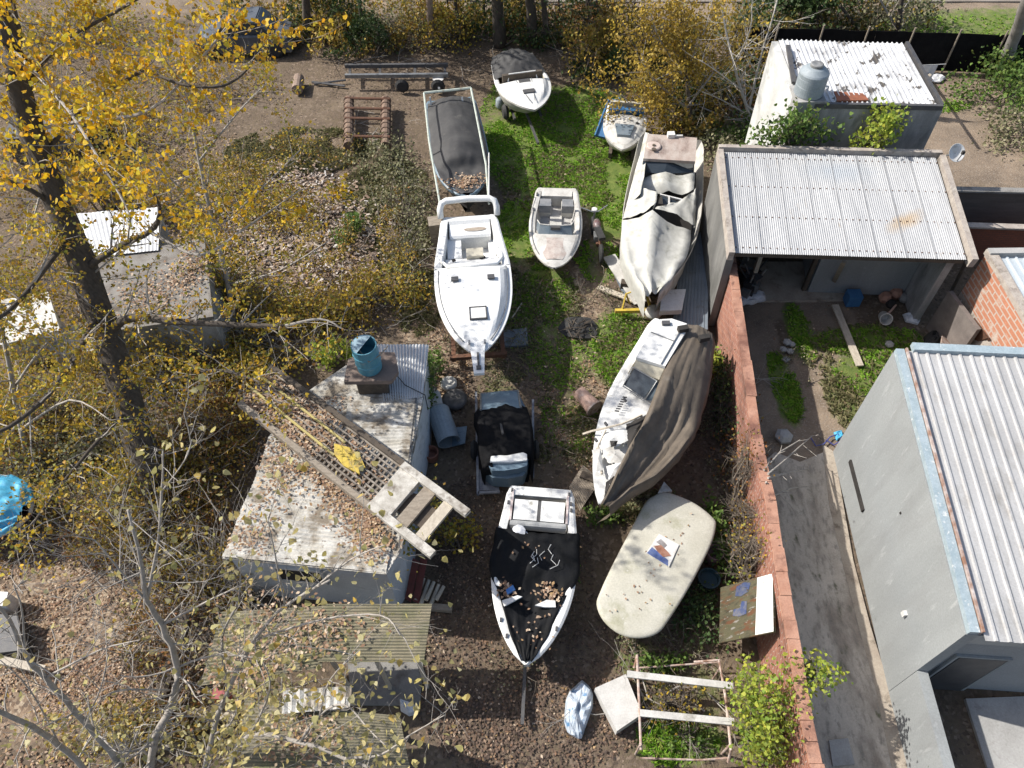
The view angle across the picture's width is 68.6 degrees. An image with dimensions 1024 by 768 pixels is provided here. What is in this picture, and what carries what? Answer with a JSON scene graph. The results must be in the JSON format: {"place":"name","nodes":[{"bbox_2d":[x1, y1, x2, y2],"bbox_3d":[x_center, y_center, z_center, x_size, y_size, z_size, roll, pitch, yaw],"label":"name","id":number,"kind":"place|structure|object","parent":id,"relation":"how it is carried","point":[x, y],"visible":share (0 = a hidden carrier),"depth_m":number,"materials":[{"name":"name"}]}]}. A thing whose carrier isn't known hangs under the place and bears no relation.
{"place":"outdoors","nodes":[
{"label":"outdoors","id":0,"kind":"place"},
{"bbox_2d":[0,0,923,526],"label":"dry grass","id":1,"kind":"structure","parent":0,"point":[846,392],"depth_m":23.18,"materials":[{"name":"plant"}]},
{"bbox_2d":[0,0,1023,767],"bbox_3d":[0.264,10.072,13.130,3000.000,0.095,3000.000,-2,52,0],"label":"ground","id":2,"kind":"structure","parent":0,"point":[766,322],"depth_m":21.46,"materials":[{"name":"soil"}]},
{"bbox_2d":[0,475,37,538],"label":"tarped boat","id":3,"kind":"object","parent":2,"relation":"on","point":[7,482],"visible":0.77,"depth_m":17.62,"materials":[{"name":"blue plastic"}]},
{"bbox_2d":[0,292,64,363],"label":"white shelter","id":4,"kind":"object","parent":2,"relation":"on","point":[40,311],"visible":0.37,"depth_m":21.02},
{"bbox_2d":[0,346,107,475],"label":"scrub bush","id":5,"kind":"object","parent":2,"relation":"on","point":[33,369],"visible":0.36,"depth_m":19.65,"materials":[{"name":"yellow plant"}]},
{"bbox_2d":[0,648,132,767],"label":"bare sapling","id":6,"kind":"object","parent":2,"relation":"on","point":[56,743],"visible":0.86,"depth_m":11.31,"materials":[{"name":"grey plant"}]},
{"bbox_2d":[0,384,163,523],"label":"scrub bush","id":7,"kind":"object","parent":2,"relation":"on","point":[75,459],"visible":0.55,"depth_m":18.76,"materials":[{"name":"yellow plant"}]},
{"bbox_2d":[0,190,169,472],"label":"young poplar","id":8,"kind":"object","parent":2,"relation":"on","point":[4,339],"visible":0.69,"depth_m":17.05,"materials":[{"name":"yellow plant"}]},
{"bbox_2d":[0,0,175,67],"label":"scrub bush","id":9,"kind":"object","parent":2,"relation":"on","point":[98,26],"visible":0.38,"depth_m":32.28,"materials":[{"name":"yellow plant"}]},
{"bbox_2d":[0,535,195,767],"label":"bare sapling","id":10,"kind":"object","parent":2,"relation":"on","point":[98,737],"visible":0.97,"depth_m":11.16,"materials":[{"name":"grey plant"}]},
{"bbox_2d":[15,129,186,218],"bbox_3d":[-13.116,-6.913,23.994,5.155,3.872,2.098,-2,52,0],"label":"overhanging bush","id":11,"kind":"object","parent":2,"relation":"on","point":[118,201],"visible":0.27,"depth_m":24.47,"materials":[{"name":"yellow plant"}]},
{"bbox_2d":[0,63,245,168],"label":"scrub bush","id":12,"kind":"object","parent":2,"relation":"on","point":[135,127],"visible":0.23,"depth_m":27.69,"materials":[{"name":"yellow plant"}]},
{"bbox_2d":[14,692,239,767],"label":"scrub bush","id":13,"kind":"object","parent":2,"relation":"on","point":[161,746],"visible":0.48,"depth_m":15.07,"materials":[{"name":"yellow plant"}]},
{"bbox_2d":[38,434,244,565],"bbox_3d":[-8.759,2.604,17.889,4.635,1.821,3.464,-2,52,0],"label":"scrub bush","id":14,"kind":"object","parent":2,"relation":"on","point":[135,489],"visible":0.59,"depth_m":17.70,"materials":[{"name":"yellow plant"}]},
{"bbox_2d":[55,294,238,390],"bbox_3d":[-9.741,-1.173,20.052,5.423,3.024,2.517,-2,52,0],"label":"overhanging bush","id":15,"kind":"object","parent":2,"relation":"on","point":[159,343],"visible":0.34,"depth_m":19.89,"materials":[{"name":"yellow plant"}]},
{"bbox_2d":[0,365,309,767],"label":"bare sapling","id":16,"kind":"object","parent":2,"relation":"on","point":[152,746],"visible":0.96,"depth_m":10.67,"materials":[{"name":"grey plant"}]},
{"bbox_2d":[76,207,233,382],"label":"shed","id":17,"kind":"structure","parent":2,"relation":"on","point":[98,230],"depth_m":20.43,"materials":[{"name":"concrete"}]},
{"bbox_2d":[0,281,342,754],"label":"twiggy undergrowth","id":18,"kind":"object","parent":2,"relation":"on","point":[145,535],"depth_m":17.20,"materials":[{"name":"plant"}]},
{"bbox_2d":[121,512,226,620],"bbox_3d":[-7.531,4.180,16.910,2.840,1.415,2.774,33,60,23],"label":"scrub bush","id":19,"kind":"object","parent":2,"relation":"on","point":[192,564],"visible":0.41,"depth_m":17.01,"materials":[{"name":"yellow plant"}]},
{"bbox_2d":[0,0,379,583],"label":"poplar tree","id":20,"kind":"object","parent":2,"relation":"on","point":[21,77],"visible":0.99,"depth_m":15.30,"materials":[{"name":"yellow plant"}]},
{"bbox_2d":[122,351,265,504],"bbox_3d":[-7.779,1.097,19.051,4.004,1.781,5.084,-2,52,0],"label":"scrub bush","id":21,"kind":"object","parent":2,"relation":"on","point":[227,426],"visible":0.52,"depth_m":18.95,"materials":[{"name":"yellow plant"}]},
{"bbox_2d":[75,9,342,330],"bbox_3d":[-7.787,-5.199,19.634,6.414,8.781,4.975,-2,52,0],"label":"young poplar","id":22,"kind":"object","parent":2,"relation":"on","point":[225,273],"visible":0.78,"depth_m":19.59,"materials":[{"name":"yellow plant"}]},
{"bbox_2d":[171,210,258,315],"bbox_3d":[-8.723,-3.763,21.599,2.425,3.677,3.374,-2,52,0],"label":"overhanging bush","id":23,"kind":"object","parent":2,"relation":"on","point":[219,280],"visible":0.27,"depth_m":21.98,"materials":[{"name":"yellow plant"}]},
{"bbox_2d":[0,3,433,767],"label":"undergrowth","id":24,"kind":"object","parent":2,"relation":"on","point":[246,334],"depth_m":21.48,"materials":[{"name":"plant"}]},
{"bbox_2d":[0,0,433,759],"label":"pale bramble","id":25,"kind":"object","parent":2,"relation":"on","point":[214,347],"depth_m":22.32,"materials":[{"name":"plant"}]},
{"bbox_2d":[129,148,346,257],"bbox_3d":[-9.359,-6.165,25.052,5.848,1.146,6.365,-32,58,-21],"label":"scrub bush","id":26,"kind":"object","parent":2,"relation":"on","point":[257,209],"visible":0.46,"depth_m":25.10,"materials":[{"name":"yellow plant"}]},
{"bbox_2d":[193,6,297,59],"bbox_3d":[-11.200,-14.781,31.466,4.100,1.440,1.800,-2,52,0],"label":"scrap car","id":27,"kind":"object","parent":2,"relation":"on","point":[250,39],"visible":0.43,"depth_m":31.09,"materials":[{"name":"paint"}]},
{"bbox_2d":[198,332,307,410],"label":"scrub bush","id":28,"kind":"object","parent":2,"relation":"on","point":[243,352],"visible":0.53,"depth_m":20.30,"materials":[{"name":"yellow plant"}]},
{"bbox_2d":[160,147,408,341],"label":"rubbish litter","id":29,"kind":"object","parent":2,"relation":"on","point":[316,198],"visible":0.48,"depth_m":24.66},
{"bbox_2d":[124,433,473,767],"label":"young birch","id":30,"kind":"object","parent":2,"relation":"on","point":[247,649],"visible":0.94,"depth_m":10.51,"materials":[{"name":"yellow plant"}]},
{"bbox_2d":[225,267,394,341],"bbox_3d":[-6.085,-2.416,21.954,5.170,1.396,3.207,9,53,8],"label":"scrub bush","id":31,"kind":"object","parent":2,"relation":"on","point":[299,306],"visible":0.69,"depth_m":21.94,"materials":[{"name":"yellow plant"}]},
{"bbox_2d":[199,604,431,705],"bbox_3d":[-3.733,5.584,15.283,4.362,2.192,1.446,-2,52,0],"label":"lean to","id":32,"kind":"object","parent":2,"relation":"on","point":[399,684],"visible":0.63,"depth_m":14.70,"materials":[{"name":"metal"}]},
{"bbox_2d":[240,686,410,767],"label":"shelter","id":33,"kind":"object","parent":2,"relation":"on","point":[258,761],"visible":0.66,"depth_m":13.82,"materials":[{"name":"metal"}]},
{"bbox_2d":[183,576,469,767],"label":"young birch","id":34,"kind":"object","parent":2,"relation":"on","point":[239,742],"visible":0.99,"depth_m":10.37,"materials":[{"name":"yellow plant"}]},
{"bbox_2d":[222,344,431,603],"bbox_3d":[-3.821,1.782,17.731,3.657,2.820,6.060,4,53,4],"label":"hut","id":35,"kind":"object","parent":2,"relation":"on","point":[392,413],"visible":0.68,"depth_m":16.56,"materials":[{"name":"white metal"}]},
{"bbox_2d":[57,239,403,767],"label":"roof leaf litter","id":36,"kind":"object","parent":35,"relation":"on","point":[367,526],"visible":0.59,"depth_m":15.63,"materials":[{"name":"brown plant"}]},
{"bbox_2d":[237,365,470,558],"bbox_3d":[-3.653,1.646,16.451,6.310,0.730,1.290,32,60,23],"label":"slatted frame","id":37,"kind":"object","parent":35,"relation":"on","point":[418,510],"visible":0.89,"depth_m":16.09,"materials":[{"name":"beige wood"}]},
{"bbox_2d":[351,335,387,376],"bbox_3d":[-3.258,-0.649,17.239,0.768,0.930,0.650,-2,52,0],"label":"blue drum","id":38,"kind":"object","parent":35,"relation":"on","point":[366,355],"visible":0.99,"depth_m":17.06,"materials":[{"name":"teal plastic"}]},
{"bbox_2d":[0,66,682,767],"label":"fallen leaves","id":39,"kind":"object","parent":2,"relation":"on","point":[86,664],"visible":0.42,"depth_m":16.99,"materials":[{"name":"plant"}]},
{"bbox_2d":[343,95,390,150],"bbox_3d":[-5.409,-9.742,27.937,1.818,0.394,3.211,-5,53,-3],"label":"rusty cradle","id":40,"kind":"object","parent":2,"relation":"on","point":[350,118],"visible":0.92,"depth_m":27.80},
{"bbox_2d":[332,255,435,319],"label":"scrub bush","id":41,"kind":"object","parent":2,"relation":"on","point":[376,291],"visible":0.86,"depth_m":22.48,"materials":[{"name":"yellow plant"}]},
{"bbox_2d":[346,126,424,189],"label":"scrub bush","id":42,"kind":"object","parent":2,"relation":"on","point":[384,162],"visible":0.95,"depth_m":26.57,"materials":[{"name":"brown plant"}]},
{"bbox_2d":[345,63,447,91],"bbox_3d":[-4.611,-12.239,29.915,4.201,0.563,1.430,1,53,2],"label":"trailer frame","id":43,"kind":"object","parent":2,"relation":"on","point":[401,85],"visible":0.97,"depth_m":29.59,"materials":[{"name":"metal"}]},
{"bbox_2d":[353,160,451,247],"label":"scrub bush","id":44,"kind":"object","parent":2,"relation":"on","point":[408,213],"visible":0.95,"depth_m":24.98,"materials":[{"name":"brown plant"}]},
{"bbox_2d":[379,213,432,304],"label":"scrub bush","id":45,"kind":"object","parent":2,"relation":"on","point":[424,246],"visible":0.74,"depth_m":23.70,"materials":[{"name":"brown plant"}]},
{"bbox_2d":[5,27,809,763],"bbox_3d":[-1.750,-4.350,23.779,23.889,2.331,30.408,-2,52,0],"label":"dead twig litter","id":46,"kind":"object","parent":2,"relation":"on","point":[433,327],"visible":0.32,"depth_m":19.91,"materials":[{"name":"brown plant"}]},
{"bbox_2d":[430,403,459,447],"bbox_3d":[-1.793,1.073,19.512,0.600,0.688,1.099,-16,54,-11],"label":"drum","id":47,"kind":"object","parent":2,"relation":"on","point":[443,426],"visible":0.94,"depth_m":19.32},
{"bbox_2d":[406,0,490,55],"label":"yellow bush","id":48,"kind":"object","parent":2,"relation":"on","point":[452,40],"visible":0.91,"depth_m":31.08,"materials":[{"name":"brown plant"}]},
{"bbox_2d":[423,87,489,211],"bbox_3d":[-1.758,-7.636,25.166,1.971,2.019,6.569,-7,53,-5],"label":"workboat","id":49,"kind":"object","parent":2,"relation":"on","point":[459,153],"visible":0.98,"depth_m":24.71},
{"bbox_2d":[434,511,482,553],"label":"weed","id":50,"kind":"object","parent":2,"relation":"on","point":[448,531],"visible":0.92,"depth_m":17.59,"materials":[{"name":"green plant"}]},
{"bbox_2d":[434,195,511,375],"bbox_3d":[-1.072,-2.493,21.371,2.192,1.878,6.786,-4,53,-2],"label":"cabin cruiser","id":51,"kind":"object","parent":2,"relation":"on","point":[473,281],"visible":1,"depth_m":20.90,"materials":[{"name":"plastic"}]},
{"bbox_2d":[470,390,538,495],"bbox_3d":[-0.192,1.195,19.038,1.744,1.345,3.166,-2,52,0],"label":"sheeted boat","id":52,"kind":"object","parent":2,"relation":"on","point":[504,448],"visible":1,"depth_m":18.45,"materials":[{"name":"fabric"}]},
{"bbox_2d":[491,48,550,144],"bbox_3d":[0.472,-10.713,27.992,2.040,1.609,4.471,-10,53,-7],"label":"runabout","id":53,"kind":"object","parent":2,"relation":"on","point":[522,82],"visible":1,"depth_m":27.67,"materials":[{"name":"plastic"}]},
{"bbox_2d":[467,0,582,52],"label":"scrub bush","id":54,"kind":"object","parent":2,"relation":"on","point":[514,18],"visible":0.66,"depth_m":31.12,"materials":[{"name":"yellow plant"}]},
{"bbox_2d":[321,48,738,767],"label":"rotting leaves","id":55,"kind":"object","parent":2,"relation":"on","point":[595,678],"visible":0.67,"depth_m":16.16,"materials":[{"name":"plant"}]},
{"bbox_2d":[489,486,580,724],"bbox_3d":[0.449,4.631,16.340,2.000,1.232,5.008,4,53,4],"label":"runabout","id":56,"kind":"object","parent":2,"relation":"on","point":[534,565],"visible":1,"depth_m":16.20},
{"bbox_2d":[160,0,944,142],"bbox_3d":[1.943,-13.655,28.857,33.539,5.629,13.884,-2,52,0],"label":"back scrub","id":57,"kind":"object","parent":2,"relation":"on","point":[685,123],"depth_m":30.31,"materials":[{"name":"plant"}]},
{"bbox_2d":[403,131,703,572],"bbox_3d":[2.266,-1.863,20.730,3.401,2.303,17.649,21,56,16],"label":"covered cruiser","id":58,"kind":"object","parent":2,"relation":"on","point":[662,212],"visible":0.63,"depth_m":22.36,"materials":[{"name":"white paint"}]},
{"bbox_2d":[529,187,581,268],"bbox_3d":[1.375,-4.858,23.748,1.679,1.088,3.864,2,53,3],"label":"runabout","id":59,"kind":"object","parent":2,"relation":"on","point":[555,227],"visible":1,"depth_m":23.52,"materials":[{"name":"plastic"}]},
{"bbox_2d":[564,680,592,738],"bbox_3d":[1.361,6.637,15.446,0.563,0.370,1.110,19,55,15],"label":"plastic bag","id":60,"kind":"object","parent":2,"relation":"on","point":[579,703],"visible":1,"depth_m":15.35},
{"bbox_2d":[594,674,637,734],"bbox_3d":[2.238,6.594,15.480,0.721,0.340,0.913,-21,55,-14],"label":"white box","id":61,"kind":"object","parent":2,"relation":"on","point":[617,700],"visible":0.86,"depth_m":15.35,"materials":[{"name":"plastic"}]},
{"bbox_2d":[603,100,646,159],"bbox_3d":[3.980,-8.885,26.758,1.524,1.190,2.894,6,53,6],"label":"boat","id":62,"kind":"object","parent":2,"relation":"on","point":[622,133],"visible":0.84,"depth_m":26.26,"materials":[{"name":"blue paint"}]},
{"bbox_2d":[428,254,824,757],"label":"lane weeds","id":63,"kind":"object","parent":2,"relation":"on","point":[715,477],"depth_m":19.70,"materials":[{"name":"plant"}]},
{"bbox_2d":[579,318,714,521],"bbox_3d":[3.364,0.841,18.538,2.456,2.465,6.088,21,56,16],"label":"cabin boat","id":64,"kind":"object","parent":2,"relation":"on","point":[649,420],"visible":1,"depth_m":17.90,"materials":[{"name":"fabric"}]},
{"bbox_2d":[597,482,715,637],"bbox_3d":[3.207,4.150,16.849,1.722,1.024,3.754,26,57,19],"label":"flat covered boat","id":65,"kind":"object","parent":2,"relation":"on","point":[642,593],"visible":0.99,"depth_m":16.35,"materials":[{"name":"beige fabric"}]},
{"bbox_2d":[629,647,691,675],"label":"weed","id":66,"kind":"object","parent":2,"relation":"on","point":[647,659],"visible":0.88,"depth_m":15.91,"materials":[{"name":"green plant"}]},
{"bbox_2d":[568,0,774,134],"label":"yellow tree","id":67,"kind":"object","parent":2,"relation":"on","point":[687,65],"visible":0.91,"depth_m":25.64,"materials":[{"name":"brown plant"}]},
{"bbox_2d":[421,139,923,767],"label":"bright fallen leaves","id":68,"kind":"object","parent":2,"relation":"on","point":[491,603],"visible":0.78,"depth_m":16.15,"materials":[{"name":"plant"}]},
{"bbox_2d":[636,668,710,734],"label":"weed","id":69,"kind":"object","parent":2,"relation":"on","point":[666,701],"visible":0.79,"depth_m":15.27,"materials":[{"name":"brown plant"}]},
{"bbox_2d":[627,654,733,762],"bbox_3d":[3.401,6.590,15.174,2.113,0.855,2.010,-2,52,0],"label":"pipe stand","id":70,"kind":"object","parent":2,"relation":"on","point":[638,675],"visible":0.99,"depth_m":14.92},
{"bbox_2d":[657,714,724,762],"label":"weed","id":71,"kind":"object","parent":2,"relation":"on","point":[683,734],"visible":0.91,"depth_m":15.04,"materials":[{"name":"green plant"}]},
{"bbox_2d":[670,563,732,665],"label":"weed","id":72,"kind":"object","parent":2,"relation":"on","point":[701,607],"visible":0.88,"depth_m":16.43,"materials":[{"name":"green plant"}]},
{"bbox_2d":[679,108,743,177],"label":"scrub bush","id":73,"kind":"object","parent":2,"relation":"on","point":[724,140],"visible":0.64,"depth_m":26.89,"materials":[{"name":"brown plant"}]},
{"bbox_2d":[699,484,740,585],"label":"weed","id":74,"kind":"object","parent":2,"relation":"on","point":[716,514],"visible":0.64,"depth_m":17.32,"materials":[{"name":"green plant"}]},
{"bbox_2d":[706,341,740,463],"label":"bramble","id":75,"kind":"object","parent":2,"relation":"on","point":[722,400],"visible":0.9,"depth_m":19.55,"materials":[{"name":"green plant"}]},
{"bbox_2d":[478,14,1015,767],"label":"grass","id":76,"kind":"structure","parent":2,"relation":"on","point":[788,390],"depth_m":23.31,"materials":[{"name":"plant"}]},
{"bbox_2d":[678,0,815,126],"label":"bare tree","id":77,"kind":"object","parent":2,"relation":"on","point":[747,107],"visible":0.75,"depth_m":25.27,"materials":[{"name":"grey plant"}]},
{"bbox_2d":[712,500,785,593],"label":"bramble","id":78,"kind":"object","parent":2,"relation":"on","point":[744,551],"visible":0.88,"depth_m":16.52,"materials":[{"name":"brown plant"}]},
{"bbox_2d":[718,418,785,543],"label":"bramble","id":79,"kind":"object","parent":2,"relation":"on","point":[738,498],"visible":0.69,"depth_m":17.40,"materials":[{"name":"brown plant"}]},
{"bbox_2d":[715,256,824,767],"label":"brick wall","id":80,"kind":"structure","parent":2,"relation":"on","point":[730,330],"depth_m":16.10,"materials":[{"name":"brick"}]},
{"bbox_2d":[719,574,774,643],"bbox_3d":[4.902,4.702,15.688,0.849,1.272,1.297,8,53,7],"label":"painted board","id":81,"kind":"object","parent":80,"relation":"attached to","point":[745,613],"visible":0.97,"depth_m":15.63,"materials":[{"name":"blue paint"}]},
{"bbox_2d":[779,646,852,699],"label":"vine","id":82,"kind":"object","parent":80,"relation":"attached to","point":[822,675],"visible":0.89,"depth_m":13.97,"materials":[{"name":"green plant"}]},
{"bbox_2d":[719,636,826,767],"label":"vine","id":83,"kind":"object","parent":2,"relation":"on","point":[757,716],"visible":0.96,"depth_m":13.92,"materials":[{"name":"green plant"}]},
{"bbox_2d":[727,0,870,28],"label":"laurel","id":84,"kind":"object","parent":2,"relation":"on","point":[812,6],"visible":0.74,"depth_m":31.15,"materials":[{"name":"green plant"}]},
{"bbox_2d":[698,144,978,325],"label":"garage","id":85,"kind":"structure","parent":2,"relation":"on","point":[879,221],"depth_m":20.68,"materials":[{"name":"metal"}]},
{"bbox_2d":[738,97,852,146],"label":"roof plant","id":86,"kind":"object","parent":85,"relation":"on","point":[788,136],"visible":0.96,"depth_m":21.35,"materials":[{"name":"green plant"}]},
{"bbox_2d":[848,94,911,154],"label":"roof plant","id":87,"kind":"object","parent":85,"relation":"on","point":[888,123],"visible":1,"depth_m":21.16,"materials":[{"name":"green plant"}]},
{"bbox_2d":[745,39,943,148],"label":"shed","id":88,"kind":"structure","parent":2,"relation":"on","point":[863,75],"depth_m":22.10,"materials":[{"name":"metal"}]},
{"bbox_2d":[794,60,829,100],"bbox_3d":[8.584,-8.578,21.244,0.993,1.050,0.826,13,54,11],"label":"water tank","id":89,"kind":"object","parent":88,"relation":"on","point":[812,79],"visible":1,"depth_m":20.98,"materials":[{"name":"white paint"}]},
{"bbox_2d":[821,445,906,767],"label":"house apron","id":90,"kind":"object","parent":2,"relation":"on","point":[891,731],"visible":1,"depth_m":16.71,"materials":[{"name":"concrete"}]},
{"bbox_2d":[725,23,1023,72],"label":"screen fence","id":91,"kind":"object","parent":2,"relation":"on","point":[950,51],"visible":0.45,"depth_m":29.33,"materials":[{"name":"black fabric"}]},
{"bbox_2d":[798,0,982,32],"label":"weeping bush","id":92,"kind":"object","parent":2,"relation":"on","point":[921,20],"visible":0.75,"depth_m":31.02,"materials":[{"name":"green plant"}]},
{"bbox_2d":[889,671,954,767],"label":"garden wall","id":93,"kind":"structure","parent":2,"relation":"on","point":[923,738],"depth_m":14.41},
{"bbox_2d":[833,342,1023,691],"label":"house","id":94,"kind":"structure","parent":2,"relation":"on","point":[928,452],"depth_m":14.97,"materials":[{"name":"metal"}]},
{"bbox_2d":[929,654,1012,690],"bbox_3d":[8.919,5.758,14.929,1.024,2.020,0.057,3,53,3],"label":"door","id":95,"kind":"structure","parent":94,"relation":"in","point":[959,672],"depth_m":14.72,"materials":[{"name":"metal"}]},
{"bbox_2d":[926,291,980,344],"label":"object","id":96,"kind":"structure","parent":2,"relation":"on","point":[952,321],"depth_m":20.57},
{"bbox_2d":[933,33,1023,133],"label":"palm bush","id":97,"kind":"object","parent":2,"relation":"on","point":[1010,68],"visible":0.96,"depth_m":28.32,"materials":[{"name":"green plant"}]},
{"bbox_2d":[956,186,1023,223],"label":"concrete wall","id":98,"kind":"structure","parent":2,"relation":"on","point":[993,205],"depth_m":23.10,"materials":[{"name":"concrete"}]},
{"bbox_2d":[958,248,1023,346],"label":"outbuilding","id":99,"kind":"structure","parent":2,"relation":"on","point":[991,296],"depth_m":19.45,"materials":[{"name":"orange brick"}]},
{"bbox_2d":[967,222,1023,258],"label":"red wall","id":100,"kind":"structure","parent":2,"relation":"on","point":[985,236],"depth_m":22.72,"materials":[{"name":"brick"}]},
{"bbox_2d":[971,101,1023,160],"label":"palm bush","id":101,"kind":"object","parent":2,"relation":"on","point":[1003,128],"visible":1,"depth_m":27.06,"materials":[{"name":"brown plant"}]},
{"bbox_2d":[739,262,844,301],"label":"garage floor","id":102,"kind":"structure","parent":0,"point":[782,281],"depth_m":22.90,"materials":[{"name":"concrete"}]},
{"bbox_2d":[736,257,767,298],"bbox_3d":[7.144,-3.251,22.467,1.058,0.935,1.268,-2,52,0],"label":"machine heap","id":103,"kind":"object","parent":102,"relation":"on","point":[750,279],"visible":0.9,"depth_m":22.33,"materials":[{"name":"metal"}]},
{"bbox_2d":[767,452,891,767],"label":"driveway","id":104,"kind":"structure","parent":0,"point":[825,615],"depth_m":16.71,"materials":[{"name":"concrete"}]},
{"bbox_2d":[964,696,1023,767],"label":"concrete patio","id":105,"kind":"structure","parent":0,"point":[997,723],"depth_m":15.20,"materials":[{"name":"concrete"}]},
{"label":"timber stack","id":106,"kind":"object","parent":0,"visible":0},
{"bbox_2d":[673,232,707,329],"bbox_3d":[5.381,-3.156,22.487,0.994,0.245,4.123,7,53,6],"label":"metal sheet","id":107,"kind":"object","parent":106,"relation":"on","point":[692,280],"visible":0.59,"depth_m":22.20,"materials":[{"name":"grey metal"}]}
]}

